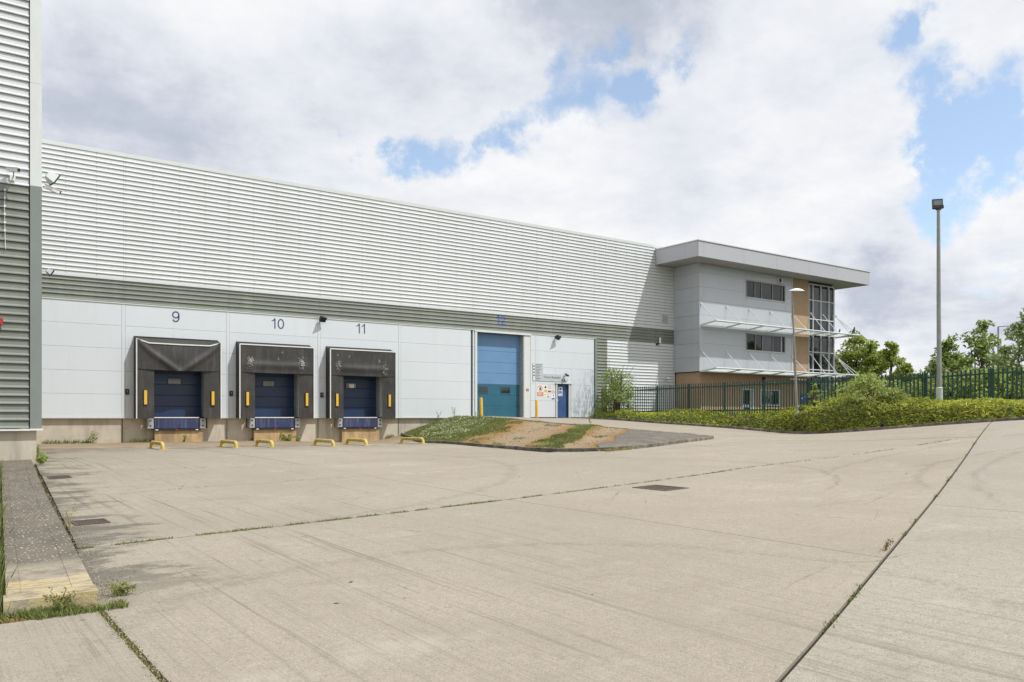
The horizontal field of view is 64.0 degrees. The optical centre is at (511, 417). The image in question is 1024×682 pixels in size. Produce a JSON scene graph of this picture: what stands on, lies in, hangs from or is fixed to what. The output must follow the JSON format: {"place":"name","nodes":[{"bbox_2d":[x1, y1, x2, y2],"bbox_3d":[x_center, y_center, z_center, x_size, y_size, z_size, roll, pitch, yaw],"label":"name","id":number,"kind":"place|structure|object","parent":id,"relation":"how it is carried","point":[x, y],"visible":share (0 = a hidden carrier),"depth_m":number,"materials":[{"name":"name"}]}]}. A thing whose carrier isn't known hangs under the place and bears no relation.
{"place":"outdoors","nodes":[
{"label":"outdoors","id":0,"kind":"place"},
{"bbox_2d":[0,416,1023,681],"bbox_3d":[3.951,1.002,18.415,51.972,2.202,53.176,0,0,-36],"label":"yard paving","id":1,"kind":"structure","parent":0,"point":[742,574],"depth_m":8.54,"materials":[{"name":"concrete"}]},
{"bbox_2d":[0,0,42,464],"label":"corner building","id":2,"kind":"structure","parent":1,"relation":"on","point":[21,253],"depth_m":20.23,"materials":[{"name":"metal"}]},
{"bbox_2d":[4,188,5,248],"bbox_3d":[-12.374,-4.838,19.985,0.041,1.475,0.030,0,0,-36],"label":"cable","id":3,"kind":"object","parent":2,"relation":"attached to","point":[4,215],"visible":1,"depth_m":19.98,"materials":[{"name":"white plastic"}]},
{"bbox_2d":[6,167,20,180],"bbox_3d":[-12.089,-5.942,19.951,0.467,0.285,0.262,0,0,20],"label":"security camera","id":4,"kind":"object","parent":2,"relation":"attached to","point":[13,170],"visible":1,"depth_m":19.86,"materials":[{"name":"metal"}]},
{"bbox_2d":[42,268,54,275],"bbox_3d":[-11.722,-3.663,20.668,0.288,0.177,0.200,0,0,-43],"label":"floodlight","id":5,"kind":"object","parent":2,"relation":"attached to","point":[49,272],"visible":1,"depth_m":20.64,"materials":[{"name":"white metal"}]},
{"bbox_2d":[42,171,60,185],"bbox_3d":[-11.677,-6.036,20.699,0.357,0.304,0.397,0,0,43],"label":"floodlight","id":6,"kind":"object","parent":2,"relation":"attached to","point":[51,178],"visible":1,"depth_m":20.64,"materials":[{"name":"white metal"}]},
{"bbox_2d":[42,184,61,194],"bbox_3d":[-11.648,-5.771,20.729,0.479,0.223,0.172,0,0,-30],"label":"security camera","id":7,"kind":"object","parent":2,"relation":"attached to","point":[52,189],"visible":0.98,"depth_m":20.69,"materials":[{"name":"metal"}]},
{"bbox_2d":[36,444,40,458],"bbox_3d":[-12.419,0.885,21.390,0.231,0.554,0.267,0,0,-36],"label":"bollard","id":8,"kind":"object","parent":1,"relation":"on","point":[37,451],"visible":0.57,"depth_m":21.38,"materials":[{"name":"yellow metal"}]},
{"bbox_2d":[34,452,48,463],"bbox_3d":[-11.583,1.026,20.175,0.363,0.313,0.291,0,0,-36],"label":"weed","id":9,"kind":"object","parent":1,"relation":"on","point":[42,459],"visible":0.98,"depth_m":20.18,"materials":[{"name":"green plant"}]},
{"bbox_2d":[0,606,93,623],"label":"fringe moss","id":10,"kind":"object","parent":1,"relation":"on","point":[11,619],"visible":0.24,"depth_m":6.47,"materials":[{"name":"green plant"}]},
{"bbox_2d":[0,460,97,616],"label":"ramp strip","id":11,"kind":"object","parent":1,"relation":"on","point":[43,555],"visible":0.91,"depth_m":8.71,"materials":[{"name":"concrete"}]},
{"bbox_2d":[47,475,71,478],"bbox_3d":[-9.671,1.304,17.504,0.420,0.090,0.500,0,0,-36],"label":"drain grating","id":12,"kind":"object","parent":1,"relation":"on","point":[59,477],"visible":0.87,"depth_m":17.46,"materials":[{"name":"grey metal"}]},
{"bbox_2d":[42,587,78,612],"bbox_3d":[-3.648,1.474,6.617,0.173,0.259,0.268,0,0,10],"label":"weed","id":13,"kind":"object","parent":1,"relation":"on","point":[59,602],"visible":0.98,"depth_m":6.62,"materials":[{"name":"green plant"}]},
{"bbox_2d":[0,598,128,619],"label":"fringe grass","id":14,"kind":"structure","parent":1,"relation":"on","point":[37,613],"depth_m":6.60,"materials":[{"name":"green plant"}]},
{"bbox_2d":[64,503,75,529],"bbox_3d":[-5.797,1.314,10.749,0.075,0.381,0.143,0,0,32],"label":"weed","id":15,"kind":"object","parent":1,"relation":"on","point":[70,520],"visible":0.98,"depth_m":10.74,"materials":[{"name":"green plant"}]},
{"bbox_2d":[71,518,110,525],"bbox_3d":[-5.905,1.491,11.466,0.440,0.075,0.500,0,0,-36],"label":"drain grating","id":16,"kind":"object","parent":1,"relation":"on","point":[89,522],"visible":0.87,"depth_m":11.44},
{"bbox_2d":[89,431,98,442],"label":"weed","id":17,"kind":"object","parent":1,"relation":"on","point":[93,435],"visible":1,"depth_m":34.98,"materials":[{"name":"green plant"}]},
{"bbox_2d":[34,465,170,681],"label":"edge weeds","id":18,"kind":"object","parent":1,"relation":"on","point":[115,620],"visible":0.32,"depth_m":5.97,"materials":[{"name":"green plant"}]},
{"bbox_2d":[49,495,179,681],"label":"loose grit","id":19,"kind":"object","parent":1,"relation":"on","point":[105,596],"visible":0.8,"depth_m":7.72,"materials":[{"name":"gravel"}]},
{"bbox_2d":[105,577,136,596],"bbox_3d":[-3.449,1.499,7.225,0.262,0.186,0.196,0,0,-18],"label":"weed","id":20,"kind":"object","parent":1,"relation":"on","point":[120,590],"visible":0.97,"depth_m":7.19,"materials":[{"name":"green plant"}]},
{"bbox_2d":[149,440,167,449],"bbox_3d":[-12.706,0.994,29.319,0.300,0.288,1.980,0,0,-36],"label":"wheel guide","id":21,"kind":"object","parent":1,"relation":"on","point":[160,443],"visible":0.98,"depth_m":28.95,"materials":[{"name":"yellow metal"}]},
{"bbox_2d":[40,434,394,443],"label":"plinth weeds","id":22,"kind":"object","parent":1,"relation":"on","point":[149,440],"visible":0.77,"depth_m":34.81,"materials":[{"name":"green plant"}]},
{"bbox_2d":[217,439,239,447],"bbox_3d":[-10.717,1.001,31.006,0.300,0.292,2.080,0,0,-36],"label":"wheel guide","id":23,"kind":"object","parent":1,"relation":"on","point":[223,441],"visible":0.99,"depth_m":30.84,"materials":[{"name":"yellow metal"}]},
{"bbox_2d":[252,439,276,447],"bbox_3d":[-9.594,1.005,31.757,0.300,0.292,1.980,0,0,-36],"label":"wheel guide","id":24,"kind":"object","parent":1,"relation":"on","point":[258,441],"visible":0.94,"depth_m":31.59,"materials":[{"name":"yellow metal"}]},
{"bbox_2d":[280,432,294,440],"bbox_3d":[-10.952,0.962,40.017,0.828,0.510,0.566,0,0,-36],"label":"weed","id":25,"kind":"object","parent":1,"relation":"on","point":[286,438],"visible":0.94,"depth_m":39.83,"materials":[{"name":"green plant"}]},
{"bbox_2d":[314,438,337,446],"bbox_3d":[-7.526,1.013,32.822,0.300,0.296,2.080,0,0,-36],"label":"wheel guide","id":26,"kind":"object","parent":1,"relation":"on","point":[331,441],"visible":1,"depth_m":32.51,"materials":[{"name":"yellow metal"}]},
{"bbox_2d":[22,139,674,443],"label":"warehouse","id":27,"kind":"structure","parent":1,"relation":"on","point":[463,313],"depth_m":41.08,"materials":[{"name":"metal"}]},
{"bbox_2d":[146,417,205,430],"bbox_3d":[-15.273,0.298,37.164,2.490,0.604,0.720,0,0,-36],"label":"dock leveller","id":28,"kind":"object","parent":27,"relation":"attached to","point":[172,423],"visible":0.99,"depth_m":36.89,"materials":[{"name":"metal"}]},
{"bbox_2d":[134,336,221,418],"bbox_3d":[-14.999,-1.760,36.871,3.644,3.640,0.676,0,0,-36],"label":"dock shelter","id":29,"kind":"object","parent":27,"relation":"attached to","point":[151,354],"visible":1,"depth_m":36.60,"materials":[{"name":"rubber"}]},
{"bbox_2d":[154,370,203,417],"bbox_3d":[-15.342,-1.450,37.413,2.420,3.100,0.435,0,0,-36],"label":"dock door","id":30,"kind":"structure","parent":27,"relation":"in","point":[176,393],"depth_m":37.59,"materials":[{"name":"blue metal"}]},
{"bbox_2d":[246,373,297,418],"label":"dock door","id":31,"kind":"structure","parent":27,"relation":"in","point":[276,394],"depth_m":40.29,"materials":[{"name":"blue metal"}]},
{"bbox_2d":[247,417,299,429],"bbox_3d":[-11.620,0.298,39.808,2.490,0.604,0.720,0,0,-36],"label":"dock leveller","id":32,"kind":"object","parent":27,"relation":"attached to","point":[272,423],"visible":0.99,"depth_m":39.52,"materials":[{"name":"metal"}]},
{"bbox_2d":[236,341,313,417],"bbox_3d":[-11.378,-1.760,39.517,3.674,3.640,0.635,0,0,-36],"label":"dock shelter","id":33,"kind":"object","parent":27,"relation":"attached to","point":[252,358],"visible":1,"depth_m":39.14,"materials":[{"name":"rubber"}]},
{"bbox_2d":[319,316,326,321],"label":"floodlight","id":34,"kind":"object","parent":27,"relation":"attached to","point":[322,319],"visible":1,"depth_m":40.90,"materials":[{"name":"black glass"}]},
{"bbox_2d":[334,417,381,428],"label":"dock leveller","id":35,"kind":"object","parent":27,"relation":"attached to","point":[360,423],"visible":0.99,"depth_m":42.15,"materials":[{"name":"metal"}]},
{"bbox_2d":[326,346,395,417],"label":"dock shelter","id":36,"kind":"object","parent":27,"relation":"attached to","point":[342,361],"visible":1,"depth_m":41.73,"materials":[{"name":"rubber"}]},
{"bbox_2d":[342,375,379,418],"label":"dock door","id":37,"kind":"structure","parent":27,"relation":"in","point":[361,393],"depth_m":42.95,"materials":[{"name":"blue metal"}]},
{"bbox_2d":[477,333,519,416],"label":"sectional door","id":38,"kind":"structure","parent":27,"relation":"in","point":[498,355],"depth_m":48.04,"materials":[{"name":"blue metal"}]},
{"bbox_2d":[537,385,542,391],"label":"safety sign","id":39,"kind":"object","parent":27,"relation":"attached to","point":[539,388],"visible":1,"depth_m":49.36,"materials":[{"name":"white plastic"}]},
{"bbox_2d":[532,363,560,381],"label":"reception sign","id":40,"kind":"object","parent":27,"relation":"attached to","point":[537,372],"visible":1,"depth_m":49.40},
{"bbox_2d":[555,383,571,417],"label":"personnel door","id":41,"kind":"structure","parent":27,"relation":"in","point":[561,400],"depth_m":50.60,"materials":[{"name":"blue metal"}]},
{"bbox_2d":[345,438,370,445],"bbox_3d":[-6.446,1.013,33.974,0.300,0.289,2.080,0,0,-36],"label":"wheel guide","id":42,"kind":"object","parent":1,"relation":"on","point":[365,441],"visible":1,"depth_m":33.70,"materials":[{"name":"yellow metal"}]},
{"bbox_2d":[400,437,427,443],"bbox_3d":[-4.347,1.010,35.679,0.300,0.316,2.180,0,0,-36],"label":"wheel guide","id":43,"kind":"object","parent":1,"relation":"on","point":[412,438],"visible":0.99,"depth_m":35.44,"materials":[{"name":"yellow metal"}]},
{"bbox_2d":[480,398,482,416],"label":"bollard","id":44,"kind":"object","parent":1,"relation":"on","point":[481,406],"visible":0.74,"depth_m":45.84,"materials":[{"name":"yellow metal"}]},
{"bbox_2d":[404,417,629,451],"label":"traffic island","id":45,"kind":"structure","parent":1,"relation":"on","point":[536,435],"depth_m":33.45,"materials":[{"name":"soil"}]},
{"bbox_2d":[420,415,493,438],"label":"clover flowers","id":46,"kind":"object","parent":45,"relation":"on","point":[441,427],"visible":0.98,"depth_m":40.54,"materials":[{"name":"white plant"}]},
{"bbox_2d":[404,415,607,447],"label":"island grass","id":47,"kind":"structure","parent":45,"relation":"on","point":[455,434],"depth_m":37.11,"materials":[{"name":"green plant"}]},
{"bbox_2d":[467,421,621,447],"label":"island stones","id":48,"kind":"object","parent":45,"relation":"on","point":[555,433],"visible":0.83,"depth_m":33.73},
{"bbox_2d":[596,429,706,446],"bbox_3d":[5.190,0.718,29.410,3.433,0.468,9.282,0,0,19],"label":"asphalt nose","id":49,"kind":"object","parent":45,"relation":"on","point":[634,437],"visible":0.99,"depth_m":29.10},
{"bbox_2d":[57,437,978,632],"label":"joint weeds","id":50,"kind":"object","parent":1,"relation":"on","point":[834,617],"visible":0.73,"depth_m":11.53,"materials":[{"name":"green plant"}]},
{"bbox_2d":[535,400,537,417],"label":"bollard","id":51,"kind":"object","parent":1,"relation":"on","point":[536,408],"visible":0.78,"depth_m":48.14,"materials":[{"name":"yellow metal"}]},
{"bbox_2d":[401,416,713,451],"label":"island kerb","id":52,"kind":"structure","parent":1,"relation":"on","point":[540,449],"depth_m":28.26,"materials":[{"name":"grey concrete"}]},
{"bbox_2d":[603,446,631,451],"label":"kerb weeds","id":53,"kind":"object","parent":1,"relation":"on","point":[612,449],"visible":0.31,"depth_m":25.15,"materials":[{"name":"green plant"}]},
{"bbox_2d":[632,485,687,490],"bbox_3d":[2.746,1.330,15.154,0.620,0.083,0.850,0,0,-36],"label":"manhole cover","id":54,"kind":"object","parent":1,"relation":"on","point":[660,487],"visible":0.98,"depth_m":15.12,"materials":[{"name":"metal"}]},
{"bbox_2d":[655,239,870,411],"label":"office building","id":55,"kind":"structure","parent":1,"relation":"on","point":[732,313],"depth_m":57.02,"materials":[{"name":"grey metal"}]},
{"bbox_2d":[743,388,753,408],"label":"entrance door","id":56,"kind":"structure","parent":55,"relation":"in","point":[743,388],"depth_m":57.50,"materials":[{"name":"grey glass"}]},
{"bbox_2d":[746,333,785,353],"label":"window","id":57,"kind":"structure","parent":55,"relation":"in","point":[754,342],"depth_m":58.40,"materials":[{"name":"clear glass"}]},
{"bbox_2d":[746,280,785,302],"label":"window","id":58,"kind":"structure","parent":55,"relation":"in","point":[754,289],"depth_m":58.47,"materials":[{"name":"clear glass"}]},
{"bbox_2d":[760,389,779,405],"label":"window","id":59,"kind":"structure","parent":55,"relation":"in","point":[760,389],"depth_m":58.87,"materials":[{"name":"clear glass"}]},
{"bbox_2d":[589,416,1023,433],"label":"bed kerb","id":60,"kind":"structure","parent":1,"relation":"on","point":[873,428],"depth_m":34.01,"materials":[{"name":"grey concrete"}]},
{"bbox_2d":[835,330,888,384],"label":"tree","id":61,"kind":"object","parent":1,"relation":"on","point":[857,353],"visible":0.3,"depth_m":67.42,"materials":[{"name":"green plant"}]},
{"bbox_2d":[855,339,888,380],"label":"tree","id":62,"kind":"object","parent":1,"relation":"on","point":[871,358],"visible":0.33,"depth_m":65.67,"materials":[{"name":"green plant"}]},
{"bbox_2d":[881,538,894,550],"bbox_3d":[4.037,1.374,8.784,0.122,0.159,0.296,0,0,19],"label":"weed","id":63,"kind":"object","parent":1,"relation":"on","point":[887,545],"visible":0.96,"depth_m":8.80,"materials":[{"name":"green plant"}]},
{"bbox_2d":[867,341,912,382],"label":"tree","id":64,"kind":"object","parent":1,"relation":"on","point":[891,359],"visible":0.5,"depth_m":61.80,"materials":[{"name":"green plant"}]},
{"bbox_2d":[896,363,916,387],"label":"tree","id":65,"kind":"object","parent":1,"relation":"on","point":[907,368],"visible":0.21,"depth_m":59.81,"materials":[{"name":"green plant"}]},
{"bbox_2d":[927,333,966,372],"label":"tree","id":66,"kind":"object","parent":1,"relation":"on","point":[948,357],"visible":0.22,"depth_m":55.68,"materials":[{"name":"green plant"}]},
{"bbox_2d":[958,319,1011,371],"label":"tree","id":67,"kind":"object","parent":1,"relation":"on","point":[982,345],"visible":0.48,"depth_m":56.69,"materials":[{"name":"green plant"}]},
{"bbox_2d":[997,326,1008,366],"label":"distant lamp post","id":68,"kind":"object","parent":1,"relation":"on","point":[998,336],"visible":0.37,"depth_m":71.97,"materials":[{"name":"grey metal"}]},
{"bbox_2d":[989,344,1023,369],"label":"tree","id":69,"kind":"object","parent":1,"relation":"on","point":[1002,350],"visible":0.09,"depth_m":61.82,"materials":[{"name":"green plant"}]},
{"bbox_2d":[42,0,1023,384],"label":"sky","id":70,"kind":"structure","parent":0,"point":[825,131],"materials":[{"name":"white"}]},
{"bbox_2d":[752,417,1001,430],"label":"planting bank","id":71,"kind":"structure","parent":0,"point":[867,425],"depth_m":33.05,"materials":[{"name":"soil"}]},
{"bbox_2d":[594,387,612,414],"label":"tall shrub","id":72,"kind":"object","parent":71,"relation":"on","point":[602,401],"visible":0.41,"depth_m":50.13,"materials":[{"name":"green plant"}]},
{"bbox_2d":[594,361,636,418],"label":"tall shrub","id":73,"kind":"object","parent":71,"relation":"on","point":[615,385],"visible":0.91,"depth_m":48.68,"materials":[{"name":"green plant"}]},
{"bbox_2d":[789,288,803,412],"bbox_3d":[12.964,-2.705,37.284,0.751,6.300,0.581,0,0,-36],"label":"street lamp","id":74,"kind":"object","parent":71,"relation":"on","point":[795,369],"visible":0.91,"depth_m":37.38,"materials":[{"name":"grey metal"}]},
{"bbox_2d":[592,393,1023,431],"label":"juniper ground cover","id":75,"kind":"object","parent":71,"relation":"on","point":[823,416],"visible":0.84,"depth_m":33.83,"materials":[{"name":"green plant"}]},
{"bbox_2d":[601,366,1023,414],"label":"palisade fence","id":76,"kind":"object","parent":71,"relation":"on","point":[990,373],"visible":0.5,"depth_m":38.97,"materials":[{"name":"green metal"}]},
{"bbox_2d":[805,382,820,411],"bbox_3d":[13.480,-0.602,36.623,0.840,1.900,0.648,0,0,-36],"label":"sapling","id":77,"kind":"object","parent":71,"relation":"on","point":[815,401],"visible":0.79,"depth_m":36.57,"materials":[{"name":"green plant"}]},
{"bbox_2d":[818,382,848,403],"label":"bush","id":78,"kind":"object","parent":71,"relation":"on","point":[830,392],"visible":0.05,"depth_m":55.91,"materials":[{"name":"green plant"}]},
{"bbox_2d":[829,371,878,399],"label":"bush","id":79,"kind":"object","parent":71,"relation":"on","point":[848,384],"visible":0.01,"depth_m":50.25,"materials":[{"name":"green plant"}]},
{"bbox_2d":[836,371,902,419],"bbox_3d":[14.441,-0.806,33.634,2.565,2.294,2.742,0,0,-36],"label":"willow bush","id":80,"kind":"object","parent":71,"relation":"on","point":[866,383],"visible":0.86,"depth_m":33.27,"materials":[{"name":"green plant"}]},
{"bbox_2d":[859,380,912,396],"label":"bush","id":81,"kind":"object","parent":71,"relation":"on","point":[887,384],"visible":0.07,"depth_m":45.67,"materials":[{"name":"green plant"}]},
{"bbox_2d":[870,387,912,415],"bbox_3d":[15.452,-0.530,33.425,2.140,1.415,2.095,0,0,2],"label":"willow bush","id":82,"kind":"object","parent":71,"relation":"on","point":[903,397],"visible":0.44,"depth_m":33.14,"materials":[{"name":"green plant"}]},
{"bbox_2d":[894,380,928,401],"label":"bush","id":83,"kind":"object","parent":71,"relation":"on","point":[920,389],"visible":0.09,"depth_m":43.71,"materials":[{"name":"green plant"}]},
{"bbox_2d":[912,358,953,394],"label":"tree","id":84,"kind":"object","parent":71,"relation":"on","point":[932,367],"visible":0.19,"depth_m":49.77,"materials":[{"name":"green plant"}]},
{"bbox_2d":[932,199,943,399],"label":"lamp column","id":85,"kind":"structure","parent":71,"relation":"on","point":[937,205],"depth_m":32.44,"materials":[{"name":"grey metal"}]},
{"bbox_2d":[911,373,972,399],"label":"bush","id":86,"kind":"object","parent":71,"relation":"on","point":[933,392],"visible":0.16,"depth_m":41.58,"materials":[{"name":"green plant"}]},
{"bbox_2d":[929,367,996,400],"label":"bush","id":87,"kind":"object","parent":71,"relation":"on","point":[963,379],"visible":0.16,"depth_m":40.68,"materials":[{"name":"green plant"}]},
{"bbox_2d":[948,357,982,381],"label":"tree","id":88,"kind":"object","parent":71,"relation":"on","point":[967,362],"visible":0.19,"depth_m":53.82,"materials":[{"name":"green plant"}]},
{"bbox_2d":[962,366,1023,401],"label":"bush","id":89,"kind":"object","parent":71,"relation":"on","point":[995,385],"visible":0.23,"depth_m":39.61,"materials":[{"name":"green plant"}]},
{"bbox_2d":[986,308,1023,372],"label":"tree","id":90,"kind":"object","parent":71,"relation":"on","point":[1017,329],"visible":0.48,"depth_m":50.15,"materials":[{"name":"green plant"}]},
{"bbox_2d":[994,365,1023,399],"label":"bush","id":91,"kind":"object","parent":71,"relation":"on","point":[1019,376],"visible":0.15,"depth_m":39.71,"materials":[{"name":"green plant"}]},
{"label":"side verge","id":92,"kind":"structure","parent":0,"visible":0},
{"bbox_2d":[0,459,16,620],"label":"verge grass","id":93,"kind":"structure","parent":92,"relation":"on","point":[2,572],"depth_m":8.63,"materials":[{"name":"green plant"}]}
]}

